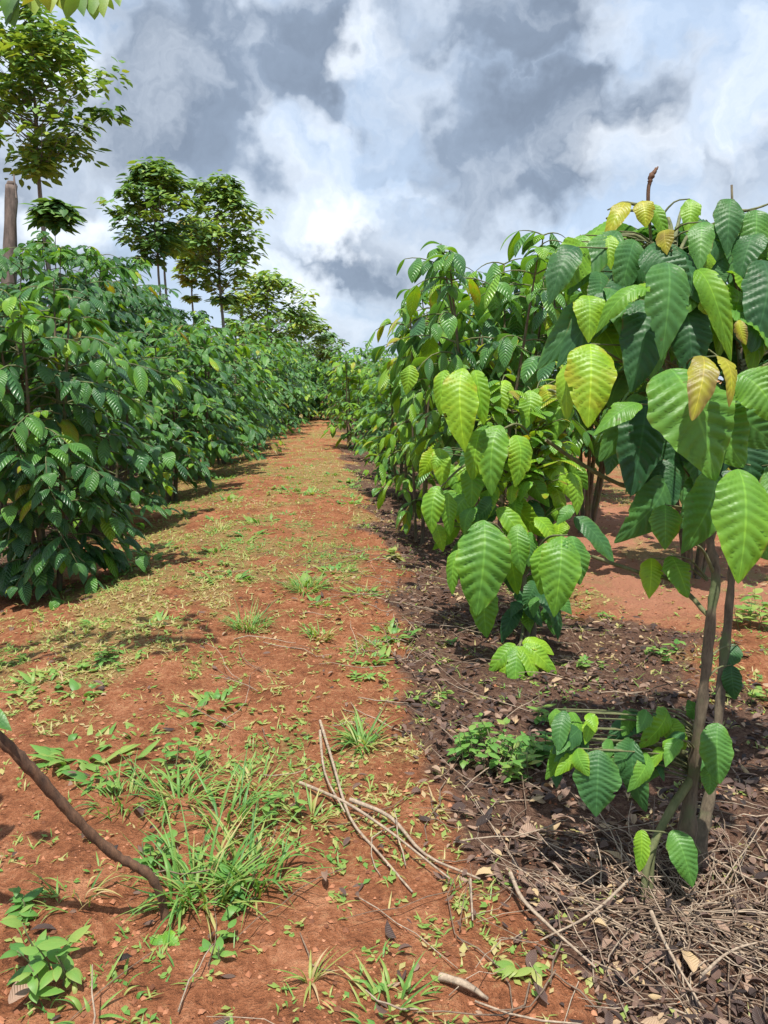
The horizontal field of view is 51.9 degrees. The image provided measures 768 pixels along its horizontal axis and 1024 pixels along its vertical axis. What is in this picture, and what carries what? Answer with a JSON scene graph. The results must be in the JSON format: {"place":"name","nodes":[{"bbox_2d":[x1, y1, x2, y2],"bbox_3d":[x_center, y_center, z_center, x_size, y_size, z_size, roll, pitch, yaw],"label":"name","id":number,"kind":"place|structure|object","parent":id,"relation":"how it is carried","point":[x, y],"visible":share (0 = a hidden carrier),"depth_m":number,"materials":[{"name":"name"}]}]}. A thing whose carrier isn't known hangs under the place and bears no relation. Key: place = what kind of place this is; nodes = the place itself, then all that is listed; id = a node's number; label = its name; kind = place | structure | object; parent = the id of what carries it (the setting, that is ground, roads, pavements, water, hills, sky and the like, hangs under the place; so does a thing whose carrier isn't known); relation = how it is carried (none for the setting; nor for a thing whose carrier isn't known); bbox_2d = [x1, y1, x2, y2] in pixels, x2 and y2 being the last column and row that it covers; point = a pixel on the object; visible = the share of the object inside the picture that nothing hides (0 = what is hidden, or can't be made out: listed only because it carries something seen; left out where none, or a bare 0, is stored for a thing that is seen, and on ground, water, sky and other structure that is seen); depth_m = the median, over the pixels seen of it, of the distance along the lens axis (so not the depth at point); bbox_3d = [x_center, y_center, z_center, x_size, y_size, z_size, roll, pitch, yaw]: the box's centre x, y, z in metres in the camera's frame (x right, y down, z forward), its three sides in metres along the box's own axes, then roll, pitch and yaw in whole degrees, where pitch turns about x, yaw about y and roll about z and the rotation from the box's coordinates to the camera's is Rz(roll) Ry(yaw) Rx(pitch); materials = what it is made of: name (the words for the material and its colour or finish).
{"place":"outdoors","nodes":[
{"label":"outdoors","id":0,"kind":"place"},
{"bbox_2d":[0,380,767,1023],"bbox_3d":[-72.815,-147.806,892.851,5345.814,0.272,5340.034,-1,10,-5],"label":"ground","id":1,"kind":"structure","parent":0,"point":[252,996],"depth_m":3.31,"materials":[{"name":"red soil"}]},
{"bbox_2d":[1,174,17,319],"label":"dead trunk","id":2,"kind":"object","parent":1,"relation":"on","point":[10,217],"visible":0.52,"depth_m":11.99,"materials":[{"name":"brown wood"}]},
{"bbox_2d":[1,886,43,921],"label":"leafy weed","id":3,"kind":"object","parent":1,"relation":"on","point":[18,898],"visible":0.91,"depth_m":2.26,"materials":[{"name":"plant"}]},
{"bbox_2d":[8,978,38,1003],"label":"fallen leaf","id":4,"kind":"object","parent":1,"relation":"on","point":[17,992],"visible":0.52,"depth_m":1.90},
{"bbox_2d":[0,669,77,698],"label":"weed tuft","id":5,"kind":"object","parent":1,"relation":"on","point":[28,679],"visible":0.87,"depth_m":4.03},
{"bbox_2d":[4,688,75,713],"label":"leafy weed","id":6,"kind":"object","parent":1,"relation":"on","point":[72,696],"visible":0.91,"depth_m":3.78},
{"bbox_2d":[0,918,91,1003],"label":"leafy weed","id":7,"kind":"object","parent":1,"relation":"on","point":[38,953],"visible":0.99,"depth_m":1.93,"materials":[{"name":"plant"}]},
{"bbox_2d":[0,247,94,512],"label":"coffee bush","id":8,"kind":"object","parent":1,"relation":"on","point":[26,257],"visible":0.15,"depth_m":8.73,"materials":[{"name":"green plant"}]},
{"bbox_2d":[21,196,87,268],"bbox_3d":[-5.081,-2.585,12.425,1.023,4.439,0.978,4,10,23],"label":"shade tree","id":9,"kind":"object","parent":1,"relation":"on","point":[54,216],"visible":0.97,"depth_m":11.97,"materials":[{"name":"green plant"}]},
{"bbox_2d":[27,658,91,680],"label":"leafy weed","id":10,"kind":"object","parent":1,"relation":"on","point":[84,666],"visible":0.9,"depth_m":4.17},
{"bbox_2d":[0,0,121,26],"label":"overhanging tree","id":11,"kind":"object","parent":1,"relation":"on","point":[10,9],"visible":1,"depth_m":3.15,"materials":[{"name":"green plant"}]},
{"bbox_2d":[0,0,132,269],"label":"shade tree","id":12,"kind":"object","parent":1,"relation":"on","point":[42,49],"visible":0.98,"depth_m":15.75,"materials":[{"name":"green plant"}]},
{"bbox_2d":[19,867,121,920],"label":"grass tuft","id":13,"kind":"object","parent":1,"relation":"on","point":[51,889],"visible":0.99,"depth_m":2.31,"materials":[{"name":"plant"}]},
{"bbox_2d":[0,242,157,488],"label":"coffee bush","id":14,"kind":"object","parent":1,"relation":"on","point":[66,258],"visible":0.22,"depth_m":11.08,"materials":[{"name":"green plant"}]},
{"bbox_2d":[52,677,106,701],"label":"weed tuft","id":15,"kind":"object","parent":1,"relation":"on","point":[74,685],"visible":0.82,"depth_m":3.89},
{"bbox_2d":[27,723,141,775],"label":"weed tuft","id":16,"kind":"object","parent":1,"relation":"on","point":[46,753],"visible":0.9,"depth_m":3.19,"materials":[{"name":"plant"}]},
{"bbox_2d":[25,944,145,1023],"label":"grass tuft","id":17,"kind":"object","parent":1,"relation":"on","point":[76,1002],"visible":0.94,"depth_m":1.89,"materials":[{"name":"plant"}]},
{"bbox_2d":[0,230,175,446],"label":"coffee bush","id":18,"kind":"object","parent":1,"relation":"on","point":[136,320],"visible":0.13,"depth_m":13.41,"materials":[{"name":"green plant"}]},
{"bbox_2d":[0,709,179,945],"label":"bent coffee stem","id":19,"kind":"object","parent":1,"relation":"on","point":[30,768],"visible":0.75,"depth_m":2.12,"materials":[{"name":"brown plant"}]},
{"bbox_2d":[0,276,192,609],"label":"coffee bush","id":20,"kind":"object","parent":1,"relation":"on","point":[25,487],"visible":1,"depth_m":5.95,"materials":[{"name":"green plant"}]},
{"bbox_2d":[71,644,146,670],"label":"leafy weed","id":21,"kind":"object","parent":1,"relation":"on","point":[102,659],"visible":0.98,"depth_m":4.27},
{"bbox_2d":[81,753,137,795],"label":"leafy weed","id":22,"kind":"object","parent":1,"relation":"on","point":[111,787],"visible":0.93,"depth_m":2.93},
{"bbox_2d":[71,750,164,823],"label":"grass tuft","id":23,"kind":"object","parent":1,"relation":"on","point":[132,788],"visible":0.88,"depth_m":2.90,"materials":[{"name":"plant"}]},
{"bbox_2d":[59,735,176,783],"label":"weed tuft","id":24,"kind":"object","parent":1,"relation":"on","point":[79,776],"visible":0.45,"depth_m":3.09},
{"bbox_2d":[29,318,210,527],"bbox_3d":[-2.942,-0.908,8.659,1.944,2.435,1.906,4,10,20],"label":"coffee bush","id":25,"kind":"object","parent":1,"relation":"on","point":[145,482],"visible":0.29,"depth_m":8.59,"materials":[{"name":"green plant"}]},
{"bbox_2d":[74,257,181,425],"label":"coffee bush","id":26,"kind":"object","parent":1,"relation":"on","point":[156,305],"visible":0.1,"depth_m":16.13,"materials":[{"name":"green plant"}]},
{"bbox_2d":[120,292,188,403],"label":"coffee bush","id":27,"kind":"object","parent":1,"relation":"on","point":[174,321],"visible":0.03,"depth_m":19.53,"materials":[{"name":"green plant"}]},
{"bbox_2d":[94,156,219,335],"bbox_3d":[-6.712,-6.309,23.460,3.517,8.134,3.564,-1,10,-5],"label":"shade tree","id":28,"kind":"object","parent":1,"relation":"on","point":[157,181],"visible":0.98,"depth_m":22.91,"materials":[{"name":"green plant"}]},
{"bbox_2d":[91,320,239,502],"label":"coffee bush","id":29,"kind":"object","parent":1,"relation":"on","point":[196,400],"visible":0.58,"depth_m":10.74,"materials":[{"name":"green plant"}]},
{"bbox_2d":[133,829,210,876],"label":"leafy weed","id":30,"kind":"object","parent":1,"relation":"on","point":[148,848],"visible":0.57,"depth_m":2.48,"materials":[{"name":"plant"}]},
{"bbox_2d":[110,747,247,828],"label":"grass tuft","id":31,"kind":"object","parent":1,"relation":"on","point":[173,786],"visible":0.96,"depth_m":2.88,"materials":[{"name":"plant"}]},
{"bbox_2d":[151,737,210,779],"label":"leafy weed","id":32,"kind":"object","parent":1,"relation":"on","point":[200,757],"visible":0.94,"depth_m":3.08,"materials":[{"name":"plant"}]},
{"bbox_2d":[163,307,206,371],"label":"coffee bush","id":33,"kind":"object","parent":1,"relation":"on","point":[184,315],"visible":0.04,"depth_m":25.40,"materials":[{"name":"green plant"}]},
{"bbox_2d":[170,214,216,323],"bbox_3d":[-7.306,-7.403,30.600,1.983,7.961,2.039,-1,10,-5],"label":"shade tree","id":34,"kind":"object","parent":1,"relation":"on","point":[180,267],"visible":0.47,"depth_m":30.08,"materials":[{"name":"green plant"}]},
{"bbox_2d":[159,696,232,737],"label":"weed tuft","id":35,"kind":"object","parent":1,"relation":"on","point":[182,713],"visible":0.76,"depth_m":3.61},
{"bbox_2d":[105,788,294,952],"bbox_3d":[-0.532,1.052,2.355,0.543,0.275,0.614,-1,10,-5],"label":"grass tuft","id":36,"kind":"object","parent":1,"relation":"on","point":[179,862],"visible":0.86,"depth_m":2.39,"materials":[{"name":"plant"}]},
{"bbox_2d":[136,318,264,478],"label":"coffee bush","id":37,"kind":"object","parent":1,"relation":"on","point":[243,377],"visible":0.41,"depth_m":13.09,"materials":[{"name":"green plant"}]},
{"bbox_2d":[171,685,247,715],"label":"weed tuft","id":38,"kind":"object","parent":1,"relation":"on","point":[217,695],"visible":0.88,"depth_m":3.78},
{"bbox_2d":[199,919,236,964],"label":"leafy weed","id":39,"kind":"object","parent":1,"relation":"on","point":[218,951],"visible":0.96,"depth_m":2.09,"materials":[{"name":"plant"}]},
{"bbox_2d":[170,169,275,330],"bbox_3d":[-5.973,-7.862,29.505,4.042,9.249,3.909,-1,10,-5],"label":"shade tree","id":40,"kind":"object","parent":1,"relation":"on","point":[229,197],"visible":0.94,"depth_m":28.80,"materials":[{"name":"green plant"}]},
{"bbox_2d":[165,319,284,464],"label":"coffee bush","id":41,"kind":"object","parent":1,"relation":"on","point":[260,415],"visible":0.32,"depth_m":15.44,"materials":[{"name":"green plant"}]},
{"bbox_2d":[185,863,268,920],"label":"leafy weed","id":42,"kind":"object","parent":1,"relation":"on","point":[224,872],"visible":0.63,"depth_m":2.36,"materials":[{"name":"plant"}]},
{"bbox_2d":[152,740,303,844],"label":"grass tuft","id":43,"kind":"object","parent":1,"relation":"on","point":[243,806],"visible":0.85,"depth_m":2.77,"materials":[{"name":"plant"}]},
{"bbox_2d":[175,320,288,455],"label":"coffee bush","id":44,"kind":"object","parent":1,"relation":"on","point":[265,359],"visible":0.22,"depth_m":17.48,"materials":[{"name":"green plant"}]},
{"bbox_2d":[154,791,343,932],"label":"grass tuft","id":45,"kind":"object","parent":1,"relation":"on","point":[282,858],"visible":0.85,"depth_m":2.43,"materials":[{"name":"plant"}]},
{"bbox_2d":[215,596,284,633],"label":"grass tuft","id":46,"kind":"object","parent":1,"relation":"on","point":[250,628],"visible":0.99,"depth_m":4.83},
{"bbox_2d":[210,747,296,798],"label":"grass tuft","id":47,"kind":"object","parent":1,"relation":"on","point":[266,767],"visible":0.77,"depth_m":3.06,"materials":[{"name":"plant"}]},
{"bbox_2d":[226,334,304,442],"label":"coffee bush","id":48,"kind":"object","parent":1,"relation":"on","point":[276,378],"visible":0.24,"depth_m":20.13,"materials":[{"name":"green plant"}]},
{"bbox_2d":[210,268,321,358],"bbox_3d":[-5.619,-8.084,37.917,4.838,6.932,5.235,-8,13,-41],"label":"shade tree","id":49,"kind":"object","parent":1,"relation":"on","point":[267,281],"visible":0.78,"depth_m":37.13,"materials":[{"name":"green plant"}]},
{"bbox_2d":[230,316,309,434],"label":"coffee bush","id":50,"kind":"object","parent":1,"relation":"on","point":[282,346],"visible":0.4,"depth_m":22.04,"materials":[{"name":"green plant"}]},
{"bbox_2d":[251,791,307,824],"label":"leafy weed","id":51,"kind":"object","parent":1,"relation":"on","point":[266,809],"visible":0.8,"depth_m":2.78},
{"bbox_2d":[246,333,319,425],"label":"coffee bush","id":52,"kind":"object","parent":1,"relation":"on","point":[309,374],"visible":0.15,"depth_m":27.23,"materials":[{"name":"green plant"}]},
{"bbox_2d":[258,342,318,429],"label":"coffee bush","id":53,"kind":"object","parent":1,"relation":"on","point":[305,388],"visible":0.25,"depth_m":25.47,"materials":[{"name":"green plant"}]},
{"bbox_2d":[279,336,318,417],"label":"coffee bush","id":54,"kind":"object","parent":1,"relation":"on","point":[295,344],"visible":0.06,"depth_m":31.97,"materials":[{"name":"green plant"}]},
{"bbox_2d":[270,569,340,595],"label":"grass tuft","id":55,"kind":"object","parent":1,"relation":"on","point":[298,585],"visible":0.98,"depth_m":5.68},
{"bbox_2d":[287,358,331,420],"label":"coffee bush","id":56,"kind":"object","parent":1,"relation":"on","point":[317,383],"visible":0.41,"depth_m":30.23,"materials":[{"name":"green plant"}]},
{"bbox_2d":[276,783,344,841],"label":"grass tuft","id":57,"kind":"object","parent":1,"relation":"on","point":[312,805],"visible":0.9,"depth_m":2.81,"materials":[{"name":"plant"}]},
{"bbox_2d":[278,310,344,359],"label":"shade tree","id":58,"kind":"object","parent":1,"relation":"on","point":[322,338],"visible":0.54,"depth_m":49.48,"materials":[{"name":"green plant"}]},
{"bbox_2d":[272,947,355,1006],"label":"grass tuft","id":59,"kind":"object","parent":1,"relation":"on","point":[311,971],"visible":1,"depth_m":1.99,"materials":[{"name":"plant"}]},
{"bbox_2d":[297,620,343,641],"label":"grass tuft","id":60,"kind":"object","parent":1,"relation":"on","point":[311,632],"visible":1,"depth_m":4.67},
{"bbox_2d":[307,331,349,398],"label":"shade tree","id":61,"kind":"object","parent":1,"relation":"on","point":[324,356],"visible":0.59,"depth_m":58.83,"materials":[{"name":"green plant"}]},
{"bbox_2d":[308,350,356,419],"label":"coffee bush","id":62,"kind":"object","parent":1,"relation":"on","point":[325,369],"visible":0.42,"depth_m":30.25,"materials":[{"name":"green plant"}]},
{"bbox_2d":[316,394,351,425],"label":"coffee bush","id":63,"kind":"object","parent":1,"relation":"on","point":[330,414],"visible":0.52,"depth_m":25.76,"materials":[{"name":"green plant"}]},
{"bbox_2d":[319,351,383,448],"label":"coffee bush","id":64,"kind":"object","parent":1,"relation":"on","point":[345,368],"visible":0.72,"depth_m":17.72,"materials":[{"name":"green plant"}]},
{"bbox_2d":[335,358,380,432],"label":"coffee bush","id":65,"kind":"object","parent":1,"relation":"on","point":[371,366],"visible":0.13,"depth_m":23.45,"materials":[{"name":"green plant"}]},
{"bbox_2d":[326,341,390,422],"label":"coffee bush","id":66,"kind":"object","parent":1,"relation":"on","point":[357,357],"visible":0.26,"depth_m":27.61,"materials":[{"name":"green plant"}]},
{"bbox_2d":[320,706,402,758],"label":"grass tuft","id":67,"kind":"object","parent":1,"relation":"on","point":[360,734],"visible":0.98,"depth_m":3.38,"materials":[{"name":"plant"}]},
{"bbox_2d":[319,720,412,892],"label":"dry twig","id":68,"kind":"object","parent":1,"relation":"on","point":[352,820],"visible":1,"depth_m":2.73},
{"bbox_2d":[345,670,387,684],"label":"leafy weed","id":69,"kind":"object","parent":1,"relation":"on","point":[355,674],"visible":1,"depth_m":4.07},
{"bbox_2d":[349,645,392,669],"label":"weed tuft","id":70,"kind":"object","parent":1,"relation":"on","point":[381,652],"visible":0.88,"depth_m":4.36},
{"bbox_2d":[335,357,408,463],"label":"coffee bush","id":71,"kind":"object","parent":1,"relation":"on","point":[372,370],"visible":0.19,"depth_m":15.39,"materials":[{"name":"green plant"}]},
{"bbox_2d":[299,781,450,879],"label":"dry twig","id":72,"kind":"object","parent":1,"relation":"on","point":[357,809],"visible":0.99,"depth_m":2.71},
{"bbox_2d":[0,427,767,1023],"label":"short weed cover","id":73,"kind":"object","parent":1,"relation":"on","point":[162,949],"visible":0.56,"depth_m":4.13,"materials":[{"name":"plant"}]},
{"bbox_2d":[0,440,767,1023],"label":"dead leaf litter","id":74,"kind":"object","parent":1,"relation":"on","point":[756,1012],"visible":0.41,"depth_m":2.75,"materials":[{"name":"plant"}]},
{"bbox_2d":[508,871,595,967],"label":"dry twig","id":75,"kind":"object","parent":74,"relation":"on","point":[529,906],"visible":0.98,"depth_m":2.22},
{"bbox_2d":[540,876,631,940],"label":"dry twig","id":76,"kind":"object","parent":74,"relation":"on","point":[615,892],"visible":0.95,"depth_m":2.27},
{"bbox_2d":[0,504,767,1023],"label":"soil crumbs","id":77,"kind":"object","parent":1,"relation":"on","point":[278,942],"visible":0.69,"depth_m":2.52,"materials":[{"name":"soil"}]},
{"bbox_2d":[335,950,452,1023],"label":"grass tuft","id":78,"kind":"object","parent":1,"relation":"on","point":[406,984],"visible":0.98,"depth_m":1.94,"materials":[{"name":"plant"}]},
{"bbox_2d":[355,368,433,481],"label":"coffee bush","id":79,"kind":"object","parent":1,"relation":"on","point":[380,433],"visible":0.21,"depth_m":12.72,"materials":[{"name":"green plant"}]},
{"bbox_2d":[350,366,439,501],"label":"coffee bush","id":80,"kind":"object","parent":1,"relation":"on","point":[407,482],"visible":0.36,"depth_m":10.49,"materials":[{"name":"green plant"}]},
{"bbox_2d":[369,617,421,642],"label":"weed tuft","id":81,"kind":"object","parent":1,"relation":"on","point":[391,630],"visible":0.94,"depth_m":4.78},
{"bbox_2d":[349,797,480,879],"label":"dry twig","id":82,"kind":"object","parent":1,"relation":"on","point":[382,812],"visible":0.99,"depth_m":2.66,"materials":[{"name":"wood"}]},
{"bbox_2d":[364,289,470,543],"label":"coffee bush","id":83,"kind":"object","parent":1,"relation":"on","point":[414,407],"visible":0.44,"depth_m":7.66,"materials":[{"name":"green plant"}]},
{"bbox_2d":[69,545,767,1023],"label":"dry twig tangle","id":84,"kind":"object","parent":1,"relation":"on","point":[653,893],"visible":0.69,"depth_m":2.43,"materials":[{"name":"wood"}]},
{"bbox_2d":[681,948,698,972],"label":"fallen leaf","id":85,"kind":"object","parent":84,"relation":"on","point":[691,959],"visible":0.99,"depth_m":2.14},
{"bbox_2d":[374,268,520,490],"bbox_3d":[0.846,-1.301,9.139,1.739,2.905,1.902,2,10,14],"label":"coffee bush","id":86,"kind":"object","parent":1,"relation":"on","point":[384,375],"visible":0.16,"depth_m":8.76,"materials":[{"name":"green plant"}]},
{"bbox_2d":[438,972,488,1000],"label":"dry twig","id":87,"kind":"object","parent":1,"relation":"on","point":[457,981],"visible":0.99,"depth_m":1.96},
{"bbox_2d":[371,230,595,529],"bbox_3d":[0.868,-0.842,6.431,1.864,2.847,1.704,6,11,32],"label":"coffee bush","id":88,"kind":"object","parent":1,"relation":"on","point":[517,341],"visible":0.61,"depth_m":6.27,"materials":[{"name":"green plant"}]},
{"bbox_2d":[447,712,542,783],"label":"leafy weed","id":89,"kind":"object","parent":1,"relation":"on","point":[515,754],"visible":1,"depth_m":3.19,"materials":[{"name":"plant"}]},
{"bbox_2d":[453,271,557,437],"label":"coffee bush","id":90,"kind":"object","parent":1,"relation":"on","point":[466,274],"visible":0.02,"depth_m":13.59,"materials":[{"name":"green plant"}]},
{"bbox_2d":[400,365,613,678],"bbox_3d":[0.801,0.038,4.815,1.282,1.864,1.360,-1,10,-5],"label":"coffee plant","id":91,"kind":"object","parent":1,"relation":"on","point":[487,557],"visible":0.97,"depth_m":4.67,"materials":[{"name":"green plant"}]},
{"bbox_2d":[493,958,548,986],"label":"leafy weed","id":92,"kind":"object","parent":1,"relation":"on","point":[508,965],"visible":0.98,"depth_m":2.03,"materials":[{"name":"plant"}]},
{"bbox_2d":[515,731,553,766],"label":"leafy weed","id":93,"kind":"object","parent":1,"relation":"on","point":[545,744],"visible":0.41,"depth_m":3.34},
{"bbox_2d":[471,251,617,474],"bbox_3d":[2.484,-1.910,10.762,2.743,3.487,2.907,4,10,22],"label":"coffee bush","id":94,"kind":"object","parent":1,"relation":"on","point":[584,448],"visible":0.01,"depth_m":10.28,"materials":[{"name":"green plant"}]},
{"bbox_2d":[526,704,566,724],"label":"leafy weed","id":95,"kind":"object","parent":1,"relation":"on","point":[539,719],"visible":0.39,"depth_m":3.73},
{"bbox_2d":[492,227,677,532],"bbox_3d":[2.085,-1.253,8.076,1.826,3.050,1.997,5,11,27],"label":"coffee bush","id":96,"kind":"object","parent":1,"relation":"on","point":[590,511],"visible":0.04,"depth_m":8.00,"materials":[{"name":"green plant"}]},
{"bbox_2d":[537,166,767,903],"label":"coffee plant","id":97,"kind":"object","parent":1,"relation":"on","point":[689,432],"visible":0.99,"depth_m":2.35,"materials":[{"name":"green plant"}]},
{"bbox_2d":[644,638,685,662],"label":"leafy weed","id":98,"kind":"object","parent":1,"relation":"on","point":[676,641],"visible":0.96,"depth_m":4.69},
{"bbox_2d":[592,220,738,578],"bbox_3d":[2.551,-0.804,6.234,1.807,2.760,1.652,-2,10,-11],"label":"coffee bush","id":99,"kind":"object","parent":1,"relation":"on","point":[700,562],"depth_m":6.33,"materials":[{"name":"green plant"}]},
{"bbox_2d":[649,910,701,1006],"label":"dry twig","id":100,"kind":"object","parent":1,"relation":"on","point":[651,912],"visible":0.97,"depth_m":2.15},
{"bbox_2d":[700,940,767,976],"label":"dry twig","id":101,"kind":"object","parent":1,"relation":"on","point":[709,968],"visible":0.96,"depth_m":2.14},
{"bbox_2d":[709,672,767,704],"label":"leafy weed","id":102,"kind":"object","parent":1,"relation":"on","point":[753,693],"visible":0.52,"depth_m":4.03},
{"bbox_2d":[733,585,767,629],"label":"leafy weed","id":103,"kind":"object","parent":1,"relation":"on","point":[752,607],"visible":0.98,"depth_m":5.12,"materials":[{"name":"plant"}]},
{"bbox_2d":[0,0,767,379],"label":"sky","id":104,"kind":"structure","parent":0,"point":[373,132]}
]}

